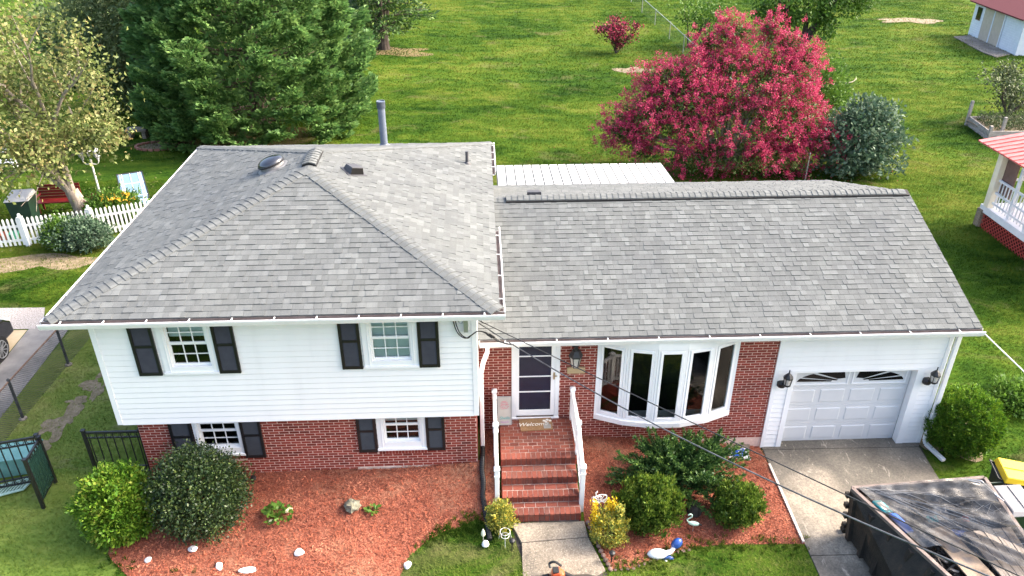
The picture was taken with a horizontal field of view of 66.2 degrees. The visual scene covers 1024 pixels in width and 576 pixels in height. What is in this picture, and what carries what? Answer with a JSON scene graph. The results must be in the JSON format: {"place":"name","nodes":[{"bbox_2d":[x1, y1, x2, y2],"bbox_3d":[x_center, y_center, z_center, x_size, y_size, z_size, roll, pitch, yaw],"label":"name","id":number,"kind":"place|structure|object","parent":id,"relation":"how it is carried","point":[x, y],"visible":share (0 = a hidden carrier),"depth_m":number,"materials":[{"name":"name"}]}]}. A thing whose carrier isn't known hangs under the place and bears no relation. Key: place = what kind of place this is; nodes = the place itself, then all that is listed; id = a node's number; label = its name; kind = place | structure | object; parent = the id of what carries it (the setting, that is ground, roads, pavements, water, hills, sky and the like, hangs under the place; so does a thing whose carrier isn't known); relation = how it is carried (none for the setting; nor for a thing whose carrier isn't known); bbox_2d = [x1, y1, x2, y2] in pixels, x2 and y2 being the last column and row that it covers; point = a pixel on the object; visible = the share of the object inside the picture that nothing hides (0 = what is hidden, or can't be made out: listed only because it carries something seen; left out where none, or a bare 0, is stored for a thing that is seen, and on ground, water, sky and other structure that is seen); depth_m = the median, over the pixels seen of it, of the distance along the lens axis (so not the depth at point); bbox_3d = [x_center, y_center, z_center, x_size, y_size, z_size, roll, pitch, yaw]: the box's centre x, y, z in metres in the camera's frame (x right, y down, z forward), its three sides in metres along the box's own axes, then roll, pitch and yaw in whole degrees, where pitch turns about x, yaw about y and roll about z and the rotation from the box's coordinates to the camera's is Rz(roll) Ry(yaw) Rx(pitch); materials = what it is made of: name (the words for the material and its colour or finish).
{"place":"outdoors","nodes":[
{"label":"outdoors","id":0,"kind":"place"},
{"bbox_2d":[0,330,26,362],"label":"concrete apron","id":1,"kind":"object","parent":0,"point":[14,337],"visible":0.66,"depth_m":21.27,"materials":[{"name":"beige concrete"}]},
{"bbox_2d":[0,318,13,361],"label":"parked car","id":2,"kind":"object","parent":1,"relation":"on","point":[6,329],"visible":1,"depth_m":20.41,"materials":[{"name":"black paint"}]},
{"bbox_2d":[0,323,66,417],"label":"neighbour driveway","id":3,"kind":"structure","parent":0,"point":[27,345],"depth_m":20.45,"materials":[{"name":"concrete"}]},
{"bbox_2d":[0,329,149,575],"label":"pale lawn","id":4,"kind":"structure","parent":0,"point":[29,520],"depth_m":16.75,"materials":[{"name":"green plant"}]},
{"bbox_2d":[0,478,29,495],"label":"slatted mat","id":5,"kind":"object","parent":4,"relation":"on","point":[10,491],"visible":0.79,"depth_m":16.23,"materials":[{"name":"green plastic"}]},
{"bbox_2d":[0,433,38,487],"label":"iron fence","id":6,"kind":"object","parent":4,"relation":"on","point":[14,441],"visible":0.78,"depth_m":15.94,"materials":[{"name":"metal"}]},
{"bbox_2d":[21,435,57,508],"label":"iron gate","id":7,"kind":"structure","parent":6,"relation":"attached to","point":[40,472],"depth_m":15.81,"materials":[{"name":"green"}]},
{"bbox_2d":[0,439,42,477],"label":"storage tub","id":8,"kind":"object","parent":4,"relation":"on","point":[11,463],"visible":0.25,"depth_m":16.53,"materials":[{"name":"teal plastic"}]},
{"bbox_2d":[0,329,89,440],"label":"chain link fence","id":9,"kind":"object","parent":4,"relation":"on","point":[23,417],"visible":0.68,"depth_m":18.72,"materials":[{"name":"metal"}]},
{"bbox_2d":[37,417,65,434],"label":"bare soil","id":10,"kind":"structure","parent":4,"relation":"on","point":[45,426],"depth_m":18.09,"materials":[{"name":"soil"}]},
{"bbox_2d":[49,421,66,442],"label":"bare soil","id":11,"kind":"structure","parent":4,"relation":"on","point":[54,437],"depth_m":17.80,"materials":[{"name":"soil"}]},
{"bbox_2d":[61,409,78,423],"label":"bare soil","id":12,"kind":"structure","parent":4,"relation":"on","point":[72,414],"depth_m":18.38,"materials":[{"name":"soil"}]},
{"bbox_2d":[64,398,84,416],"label":"bare soil","id":13,"kind":"structure","parent":4,"relation":"on","point":[71,406],"depth_m":18.67,"materials":[{"name":"soil"}]},
{"bbox_2d":[78,379,100,390],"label":"bare soil","id":14,"kind":"structure","parent":4,"relation":"on","point":[89,384],"depth_m":19.43,"materials":[{"name":"soil"}]},
{"bbox_2d":[89,384,104,400],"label":"bare soil","id":15,"kind":"structure","parent":4,"relation":"on","point":[99,391],"depth_m":19.18,"materials":[{"name":"soil"}]},
{"bbox_2d":[80,428,151,473],"bbox_3d":[-8.205,3.459,16.388,1.220,1.315,0.080,-1,30,-2],"label":"iron fence","id":16,"kind":"object","parent":4,"relation":"on","point":[87,444],"visible":0.52,"depth_m":16.18,"materials":[{"name":"black metal"}]},
{"bbox_2d":[0,0,1023,575],"bbox_3d":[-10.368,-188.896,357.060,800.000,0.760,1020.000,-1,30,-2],"label":"lawn","id":17,"kind":"structure","parent":0,"point":[152,168],"depth_m":38.56,"materials":[{"name":"plant"}]},
{"bbox_2d":[0,307,44,328],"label":"gravel bed","id":18,"kind":"object","parent":17,"relation":"on","point":[25,318],"visible":0.85,"depth_m":22.21,"materials":[{"name":"white gravel"}]},
{"bbox_2d":[3,189,44,229],"bbox_3d":[-16.853,-2.715,27.173,0.820,1.290,0.951,-5,30,-9],"label":"wheeled bin","id":19,"kind":"object","parent":17,"relation":"on","point":[27,208],"visible":0.66,"depth_m":26.82,"materials":[{"name":"green plastic"}]},
{"bbox_2d":[0,253,96,272],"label":"bare soil","id":20,"kind":"structure","parent":17,"relation":"on","point":[32,260],"depth_m":25.12,"materials":[{"name":"beige soil"}]},
{"bbox_2d":[36,209,79,251],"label":"green bush","id":21,"kind":"object","parent":17,"relation":"on","point":[50,223],"visible":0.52,"depth_m":25.40,"materials":[{"name":"green plant"}]},
{"bbox_2d":[36,183,80,213],"bbox_3d":[-16.405,-3.238,28.425,1.440,0.930,0.543,-4,30,-7],"label":"garden bench","id":22,"kind":"object","parent":17,"relation":"on","point":[57,195],"visible":0.5,"depth_m":28.46,"materials":[{"name":"red paint"}]},
{"bbox_2d":[0,0,144,216],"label":"maple tree","id":23,"kind":"object","parent":17,"relation":"on","point":[31,154],"visible":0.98,"depth_m":25.62,"materials":[{"name":"green plant"}]},
{"bbox_2d":[0,200,148,246],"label":"picket fence","id":24,"kind":"object","parent":17,"relation":"on","point":[21,226],"visible":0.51,"depth_m":26.00,"materials":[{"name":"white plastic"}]},
{"bbox_2d":[12,0,137,90],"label":"wild shrub","id":25,"kind":"object","parent":17,"relation":"on","point":[39,8],"visible":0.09,"depth_m":41.63,"materials":[{"name":"green plant"}]},
{"bbox_2d":[37,213,118,253],"bbox_3d":[-14.239,-1.784,25.653,2.442,1.353,1.684,-1,30,-2],"label":"silver bush","id":26,"kind":"object","parent":17,"relation":"on","point":[94,233],"visible":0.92,"depth_m":25.44,"materials":[{"name":"green plant"}]},
{"bbox_2d":[78,148,100,191],"bbox_3d":[-15.660,-4.316,29.423,0.860,2.260,0.320,-1,30,-2],"label":"lamp post","id":27,"kind":"object","parent":17,"relation":"on","point":[97,158],"visible":0.55,"depth_m":29.16,"materials":[{"name":"white plastic"}]},
{"bbox_2d":[81,182,149,224],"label":"lily bush","id":28,"kind":"object","parent":17,"relation":"on","point":[115,197],"visible":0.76,"depth_m":27.67,"materials":[{"name":"yellow plant"}]},
{"bbox_2d":[34,0,200,116],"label":"conifer tree","id":29,"kind":"object","parent":17,"relation":"on","point":[96,12],"visible":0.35,"depth_m":36.71,"materials":[{"name":"green plant"}]},
{"bbox_2d":[116,171,148,205],"bbox_3d":[-14.026,-3.528,29.161,0.982,0.786,2.474,-14,32,-23],"label":"lounge chair","id":30,"kind":"object","parent":17,"relation":"on","point":[129,180],"visible":0.47,"depth_m":29.57,"materials":[{"name":"white plastic"}]},
{"bbox_2d":[124,127,148,138],"bbox_3d":[-16.963,-6.980,35.629,0.950,0.530,0.500,-1,30,-2],"label":"stone bench","id":31,"kind":"object","parent":17,"relation":"on","point":[145,133],"visible":0.59,"depth_m":35.48,"materials":[{"name":"stone"}]},
{"bbox_2d":[134,141,180,151],"bbox_3d":[-15.586,-6.262,34.606,2.000,0.090,1.216,-1,30,-2],"label":"brick ring","id":32,"kind":"object","parent":17,"relation":"on","point":[136,146],"visible":0.71,"depth_m":34.34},
{"bbox_2d":[117,0,380,154],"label":"cypress tree","id":33,"kind":"object","parent":17,"relation":"on","point":[184,91],"visible":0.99,"depth_m":33.07,"materials":[{"name":"green plant"}]},
{"bbox_2d":[182,127,318,147],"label":"needle litter","id":34,"kind":"object","parent":17,"relation":"on","point":[298,139],"visible":0.18,"depth_m":35.34,"materials":[{"name":"brown plant"}]},
{"bbox_2d":[108,430,500,575],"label":"mulch bed","id":35,"kind":"object","parent":17,"relation":"on","point":[322,536],"visible":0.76,"depth_m":15.63,"materials":[{"name":"red wood"}]},
{"bbox_2d":[63,458,158,553],"bbox_3d":[-7.644,4.136,15.097,1.745,1.888,1.589,-1,30,-2],"label":"thuja bush","id":36,"kind":"object","parent":35,"relation":"on","point":[105,506],"visible":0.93,"depth_m":14.72,"materials":[{"name":"green plant"}]},
{"bbox_2d":[139,438,263,549],"bbox_3d":[-6.123,3.916,15.232,2.125,2.138,2.110,25,38,37],"label":"holly bush","id":37,"kind":"object","parent":35,"relation":"on","point":[222,492],"visible":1,"depth_m":14.88,"materials":[{"name":"green plant"}]},
{"bbox_2d":[261,500,293,524],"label":"hydrangea","id":38,"kind":"object","parent":35,"relation":"on","point":[272,506],"visible":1,"depth_m":15.64,"materials":[{"name":"green plant"}]},
{"bbox_2d":[344,498,361,512],"bbox_3d":[-3.209,4.403,15.880,0.351,0.251,0.394,-14,23,-34],"label":"rock","id":39,"kind":"object","parent":35,"relation":"on","point":[351,505],"visible":1,"depth_m":15.80,"materials":[{"name":"stone"}]},
{"bbox_2d":[483,497,519,535],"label":"variegated shrub","id":40,"kind":"object","parent":35,"relation":"on","point":[500,516],"visible":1,"depth_m":15.52,"materials":[{"name":"yellow plant"}]},
{"bbox_2d":[341,0,393,47],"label":"silver shrub","id":41,"kind":"object","parent":17,"relation":"on","point":[349,1],"visible":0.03,"depth_m":50.52,"materials":[{"name":"green plant"}]},
{"bbox_2d":[348,0,440,49],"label":"cedar tree","id":42,"kind":"object","parent":17,"relation":"on","point":[381,9],"visible":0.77,"depth_m":49.58,"materials":[{"name":"green plant"}]},
{"bbox_2d":[375,47,433,56],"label":"needle litter","id":43,"kind":"object","parent":17,"relation":"on","point":[381,52],"visible":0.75,"depth_m":50.43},
{"bbox_2d":[37,100,985,474],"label":"house","id":44,"kind":"structure","parent":17,"relation":"on","point":[295,308],"depth_m":16.73,"materials":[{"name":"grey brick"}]},
{"bbox_2d":[154,327,219,374],"bbox_3d":[-6.129,0.990,14.962,1.054,1.264,0.505,-1,30,-2],"label":"window","id":45,"kind":"structure","parent":44,"relation":"in","point":[195,347],"depth_m":15.00,"materials":[{"name":"white glass"}]},
{"bbox_2d":[191,422,245,455],"bbox_3d":[-6.042,2.900,16.298,0.984,1.104,0.505,-1,30,-2],"label":"window","id":46,"kind":"structure","parent":44,"relation":"in","point":[223,434],"depth_m":16.33,"materials":[{"name":"white glass"}]},
{"bbox_2d":[360,322,419,368],"bbox_3d":[-2.320,0.968,14.948,1.074,1.254,0.187,-1,30,-2],"label":"window","id":47,"kind":"structure","parent":44,"relation":"in","point":[394,345],"depth_m":15.06,"materials":[{"name":"white glass"}]},
{"bbox_2d":[375,417,427,450],"bbox_3d":[-2.300,2.814,16.427,1.034,1.084,0.505,-1,30,-2],"label":"window","id":48,"kind":"structure","parent":44,"relation":"in","point":[396,434],"depth_m":16.44,"materials":[{"name":"white glass"}]},
{"bbox_2d":[479,446,492,541],"bbox_3d":[-0.572,4.192,16.213,0.191,0.736,2.079,-3,30,-5],"label":"drain hose","id":49,"kind":"object","parent":44,"relation":"attached to","point":[483,486],"visible":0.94,"depth_m":16.22,"materials":[{"name":"black plastic"}]},
{"bbox_2d":[492,388,499,500],"bbox_3d":[-0.342,3.404,16.576,0.120,1.600,2.170,-1,30,-2],"label":"railing","id":50,"kind":"object","parent":44,"relation":"attached to","point":[495,434],"visible":0.97,"depth_m":15.94,"materials":[{"name":"white plastic"}]},
{"bbox_2d":[512,346,560,418],"bbox_3d":[0.511,1.967,17.102,1.060,2.160,0.170,-1,30,-2],"label":"front door","id":51,"kind":"structure","parent":44,"relation":"in","point":[535,386],"depth_m":17.12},
{"bbox_2d":[567,366,584,373],"bbox_3d":[1.382,1.774,16.966,0.390,0.150,0.063,-1,30,-2],"label":"wall plaque","id":52,"kind":"object","parent":44,"relation":"attached to","point":[570,370],"depth_m":16.94,"materials":[{"name":"beige wood"}]},
{"bbox_2d":[593,342,740,427],"bbox_3d":[3.347,1.742,17.547,3.074,2.390,1.648,-1,30,-2],"label":"bow window","id":53,"kind":"structure","parent":44,"relation":"in","point":[694,382],"depth_m":17.43,"materials":[{"name":"white glass"}]},
{"bbox_2d":[478,323,989,575],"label":"service cable","id":54,"kind":"object","parent":44,"relation":"attached to","point":[948,559],"visible":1,"depth_m":10.41,"materials":[{"name":"metal"}]},
{"bbox_2d":[480,321,1019,575],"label":"service cable","id":55,"kind":"object","parent":44,"relation":"attached to","point":[772,460],"visible":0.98,"depth_m":10.72,"materials":[{"name":"black rubber"}]},
{"bbox_2d":[782,370,911,440],"bbox_3d":[7.608,2.664,18.019,2.740,2.117,0.050,-1,30,-2],"label":"garage door","id":56,"kind":"structure","parent":44,"relation":"in","point":[867,404],"depth_m":18.02,"materials":[{"name":"paint"}]},
{"bbox_2d":[499,418,580,521],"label":"brick steps","id":57,"kind":"structure","parent":17,"relation":"on","point":[539,479],"depth_m":16.32,"materials":[{"name":"red brick"}]},
{"bbox_2d":[497,396,511,424],"bbox_3d":[-0.167,2.700,17.290,0.318,0.642,0.226,-1,30,-2],"label":"porch sign","id":58,"kind":"object","parent":57,"relation":"on","point":[504,410],"visible":1,"depth_m":17.29,"materials":[{"name":"white paint"}]},
{"bbox_2d":[519,417,552,430],"bbox_3d":[0.523,3.014,17.362,0.730,0.024,0.430,-1,30,-2],"label":"doormat","id":59,"kind":"object","parent":57,"relation":"on","point":[534,424],"visible":1,"depth_m":17.34,"materials":[{"name":"brown fabric"}]},
{"bbox_2d":[569,387,586,511],"bbox_3d":[1.372,3.369,16.637,0.120,1.600,2.170,-1,30,-2],"label":"railing","id":60,"kind":"object","parent":57,"relation":"on","point":[576,422],"visible":0.96,"depth_m":16.15,"materials":[{"name":"white plastic"}]},
{"bbox_2d":[512,521,607,575],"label":"front walk","id":61,"kind":"structure","parent":17,"relation":"on","point":[568,546],"depth_m":15.34,"materials":[{"name":"concrete"}]},
{"bbox_2d":[585,520,612,570],"bbox_3d":[1.699,5.047,15.411,0.100,0.171,1.236,-9,31,-15],"label":"stone edging","id":62,"kind":"object","parent":17,"relation":"on","point":[603,555],"visible":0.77,"depth_m":15.24,"materials":[{"name":"grey stone"}]},
{"bbox_2d":[592,13,644,53],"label":"pink shrub","id":63,"kind":"object","parent":17,"relation":"on","point":[616,31],"visible":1,"depth_m":50.58,"materials":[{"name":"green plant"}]},
{"bbox_2d":[572,435,804,569],"bbox_3d":[3.648,4.404,16.574,4.400,0.496,3.550,-1,30,-2],"label":"mulch bed","id":64,"kind":"object","parent":17,"relation":"on","point":[587,498],"visible":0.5,"depth_m":16.33,"materials":[{"name":"red wood"}]},
{"bbox_2d":[588,496,630,549],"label":"variegated shrub","id":65,"kind":"object","parent":64,"relation":"on","point":[618,527],"visible":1,"depth_m":15.29,"materials":[{"name":"yellow plant"}]},
{"bbox_2d":[611,471,686,539],"bbox_3d":[2.715,4.252,15.709,1.500,1.398,1.449,-1,30,-2],"label":"boxwood","id":66,"kind":"object","parent":64,"relation":"on","point":[654,503],"visible":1,"depth_m":15.42,"materials":[{"name":"green plant"}]},
{"bbox_2d":[647,538,682,561],"bbox_3d":[3.013,5.131,15.343,0.739,0.350,0.286,-9,31,-15],"label":"goose ornament","id":67,"kind":"object","parent":64,"relation":"on","point":[658,553],"visible":1,"depth_m":15.32,"materials":[{"name":"white plastic"}]},
{"bbox_2d":[605,426,751,518],"bbox_3d":[3.600,3.633,16.476,3.394,1.591,2.164,-1,30,-2],"label":"juniper","id":68,"kind":"object","parent":64,"relation":"on","point":[692,465],"visible":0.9,"depth_m":16.33,"materials":[{"name":"green plant"}]},
{"bbox_2d":[687,502,701,517],"bbox_3d":[3.802,4.619,16.306,0.360,0.350,0.304,-1,30,-2],"label":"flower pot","id":69,"kind":"object","parent":64,"relation":"on","point":[695,511],"visible":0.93,"depth_m":16.18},
{"bbox_2d":[708,473,770,531],"bbox_3d":[4.608,4.322,15.950,1.266,1.186,1.163,-1,30,-2],"label":"boxwood","id":70,"kind":"object","parent":64,"relation":"on","point":[741,503],"visible":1,"depth_m":15.72,"materials":[{"name":"green plant"}]},
{"bbox_2d":[768,463,804,542],"bbox_3d":[5.838,4.564,16.786,0.050,0.090,2.281,-1,30,-1],"label":"edging strip","id":71,"kind":"object","parent":64,"relation":"on","point":[786,504],"visible":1,"depth_m":16.65,"materials":[{"name":"white plastic"}]},
{"bbox_2d":[666,0,738,46],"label":"tree","id":72,"kind":"object","parent":17,"relation":"on","point":[697,17],"visible":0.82,"depth_m":51.65,"materials":[{"name":"green plant"}]},
{"bbox_2d":[536,144,897,183],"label":"fallen petals","id":73,"kind":"object","parent":17,"relation":"on","point":[715,172],"visible":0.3,"depth_m":32.64,"materials":[{"name":"plant"}]},
{"bbox_2d":[631,0,810,179],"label":"chain link fence","id":74,"kind":"object","parent":17,"relation":"on","point":[642,6],"visible":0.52,"depth_m":53.05,"materials":[{"name":"metal"}]},
{"bbox_2d":[588,4,860,180],"bbox_3d":[8.740,-7.651,31.633,11.370,7.003,5.378,-1,30,-2],"label":"crape myrtle","id":75,"kind":"object","parent":17,"relation":"on","point":[706,83],"visible":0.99,"depth_m":31.25,"materials":[{"name":"pink plant"}]},
{"bbox_2d":[744,0,883,63],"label":"shade tree","id":76,"kind":"object","parent":17,"relation":"on","point":[820,15],"visible":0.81,"depth_m":46.91,"materials":[{"name":"green plant"}]},
{"bbox_2d":[778,52,860,130],"bbox_3d":[13.795,-8.483,35.434,3.643,4.384,3.297,-1,30,-2],"label":"fence bush","id":77,"kind":"object","parent":17,"relation":"on","point":[836,95],"visible":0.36,"depth_m":34.59,"materials":[{"name":"green plant"}]},
{"bbox_2d":[803,91,919,181],"bbox_3d":[14.118,-6.087,32.250,4.028,3.883,3.930,-19,35,-30],"label":"sage bush","id":78,"kind":"object","parent":17,"relation":"on","point":[869,128],"visible":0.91,"depth_m":31.56,"materials":[{"name":"green plant"}]},
{"bbox_2d":[878,18,942,23],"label":"bare soil","id":79,"kind":"structure","parent":17,"relation":"on","point":[917,20],"depth_m":61.05,"materials":[{"name":"beige soil"}]},
{"bbox_2d":[896,415,982,461],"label":"bare soil","id":80,"kind":"structure","parent":17,"relation":"on","point":[941,448],"depth_m":18.22,"materials":[{"name":"brown soil"}]},
{"bbox_2d":[923,382,1009,459],"bbox_3d":[10.326,3.037,18.017,1.862,1.739,1.806,-1,30,-2],"label":"globe arborvitae","id":81,"kind":"object","parent":80,"relation":"on","point":[969,418],"visible":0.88,"depth_m":17.59,"materials":[{"name":"green plant"}]},
{"bbox_2d":[954,35,1010,57],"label":"shed slab","id":82,"kind":"structure","parent":17,"relation":"on","point":[979,44],"depth_m":53.12,"materials":[{"name":"concrete"}]},
{"bbox_2d":[968,0,1023,55],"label":"garden shed","id":83,"kind":"structure","parent":82,"relation":"on","point":[998,23],"depth_m":52.67,"materials":[{"name":"white paint"}]},
{"bbox_2d":[978,8,994,41],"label":"door","id":84,"kind":"structure","parent":83,"relation":"in","point":[989,13],"depth_m":54.29,"materials":[{"name":"grey wood"}]},
{"bbox_2d":[987,11,1004,46],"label":"door","id":85,"kind":"structure","parent":83,"relation":"in","point":[999,17],"depth_m":53.08,"materials":[{"name":"grey wood"}]},
{"bbox_2d":[964,101,1023,138],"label":"raised planter","id":86,"kind":"object","parent":17,"relation":"on","point":[984,126],"visible":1,"depth_m":37.20,"materials":[{"name":"grey wood"}]},
{"bbox_2d":[965,53,1023,115],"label":"apple tree","id":87,"kind":"object","parent":86,"relation":"in","point":[1011,88],"visible":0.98,"depth_m":37.78,"materials":[{"name":"green plant"}]},
{"bbox_2d":[973,132,1023,259],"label":"porch","id":88,"kind":"object","parent":17,"relation":"on","point":[1003,222],"visible":0.98,"depth_m":27.03,"materials":[{"name":"white paint"}]},
{"bbox_2d":[987,371,1023,418],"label":"shrub","id":89,"kind":"object","parent":17,"relation":"on","point":[1010,391],"visible":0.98,"depth_m":19.50,"materials":[{"name":"green plant"}]},
{"bbox_2d":[989,458,1023,488],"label":"wheeled bin","id":90,"kind":"object","parent":17,"relation":"on","point":[1007,472],"visible":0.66,"depth_m":16.02,"materials":[{"name":"yellow plastic"}]},
{"bbox_2d":[990,482,1023,529],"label":"wheeled bin","id":91,"kind":"object","parent":17,"relation":"on","point":[1012,496],"visible":0.33,"depth_m":15.42,"materials":[{"name":"white plastic"}]},
{"bbox_2d":[542,560,573,575],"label":"leaf blower","id":92,"kind":"object","parent":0,"point":[557,571],"visible":1,"depth_m":14.69,"materials":[{"name":"orange plastic"}]},
{"bbox_2d":[761,438,938,575],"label":"driveway","id":93,"kind":"structure","parent":0,"point":[842,465],"depth_m":17.43,"materials":[{"name":"concrete"}]},
{"bbox_2d":[840,476,1023,575],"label":"dumpster","id":94,"kind":"object","parent":93,"relation":"on","point":[880,553],"visible":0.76,"depth_m":14.90,"materials":[{"name":"black metal"}]},
{"bbox_2d":[872,500,892,513],"bbox_3d":[7.067,4.174,14.977,0.163,0.054,0.363,-10,31,-17],"label":"teal box","id":95,"kind":"object","parent":94,"relation":"in","point":[880,505],"visible":0.9,"depth_m":14.97,"materials":[{"name":"teal plastic"}]},
{"bbox_2d":[864,484,1019,575],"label":"debris","id":96,"kind":"object","parent":94,"relation":"in","point":[977,495],"visible":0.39,"depth_m":15.08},
{"bbox_2d":[931,526,994,575],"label":"plywood sheet","id":97,"kind":"object","parent":96,"relation":"on","point":[966,559],"visible":0.89,"depth_m":14.04,"materials":[{"name":"beige wood"}]},
{"bbox_2d":[964,531,1008,575],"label":"deck board","id":98,"kind":"object","parent":96,"relation":"on","point":[982,549],"visible":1,"depth_m":14.03,"materials":[{"name":"beige wood"}]},
{"bbox_2d":[973,530,1015,575],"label":"deck board","id":99,"kind":"object","parent":96,"relation":"on","point":[989,545],"visible":0.89,"depth_m":14.09,"materials":[{"name":"beige wood"}]},
{"bbox_2d":[984,529,1023,575],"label":"deck board","id":100,"kind":"object","parent":96,"relation":"on","point":[1014,565],"visible":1,"depth_m":14.06,"materials":[{"name":"beige wood"}]},
{"bbox_2d":[992,528,1023,570],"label":"deck board","id":101,"kind":"object","parent":96,"relation":"on","point":[1018,559],"visible":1,"depth_m":14.08,"materials":[{"name":"beige wood"}]},
{"bbox_2d":[1001,527,1023,558],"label":"deck board","id":102,"kind":"object","parent":96,"relation":"on","point":[1009,530],"visible":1,"depth_m":14.28,"materials":[{"name":"beige wood"}]},
{"bbox_2d":[860,478,1023,563],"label":"tarp","id":103,"kind":"object","parent":94,"relation":"on","point":[931,490],"visible":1,"depth_m":14.88,"materials":[{"name":"grey plastic"}]},
{"bbox_2d":[889,513,913,532],"bbox_3d":[7.251,4.378,14.641,0.164,0.087,0.491,-11,31,-18],"label":"blue bag","id":104,"kind":"object","parent":103,"relation":"on","point":[904,527],"visible":0.86,"depth_m":14.61,"materials":[{"name":"blue plastic"}]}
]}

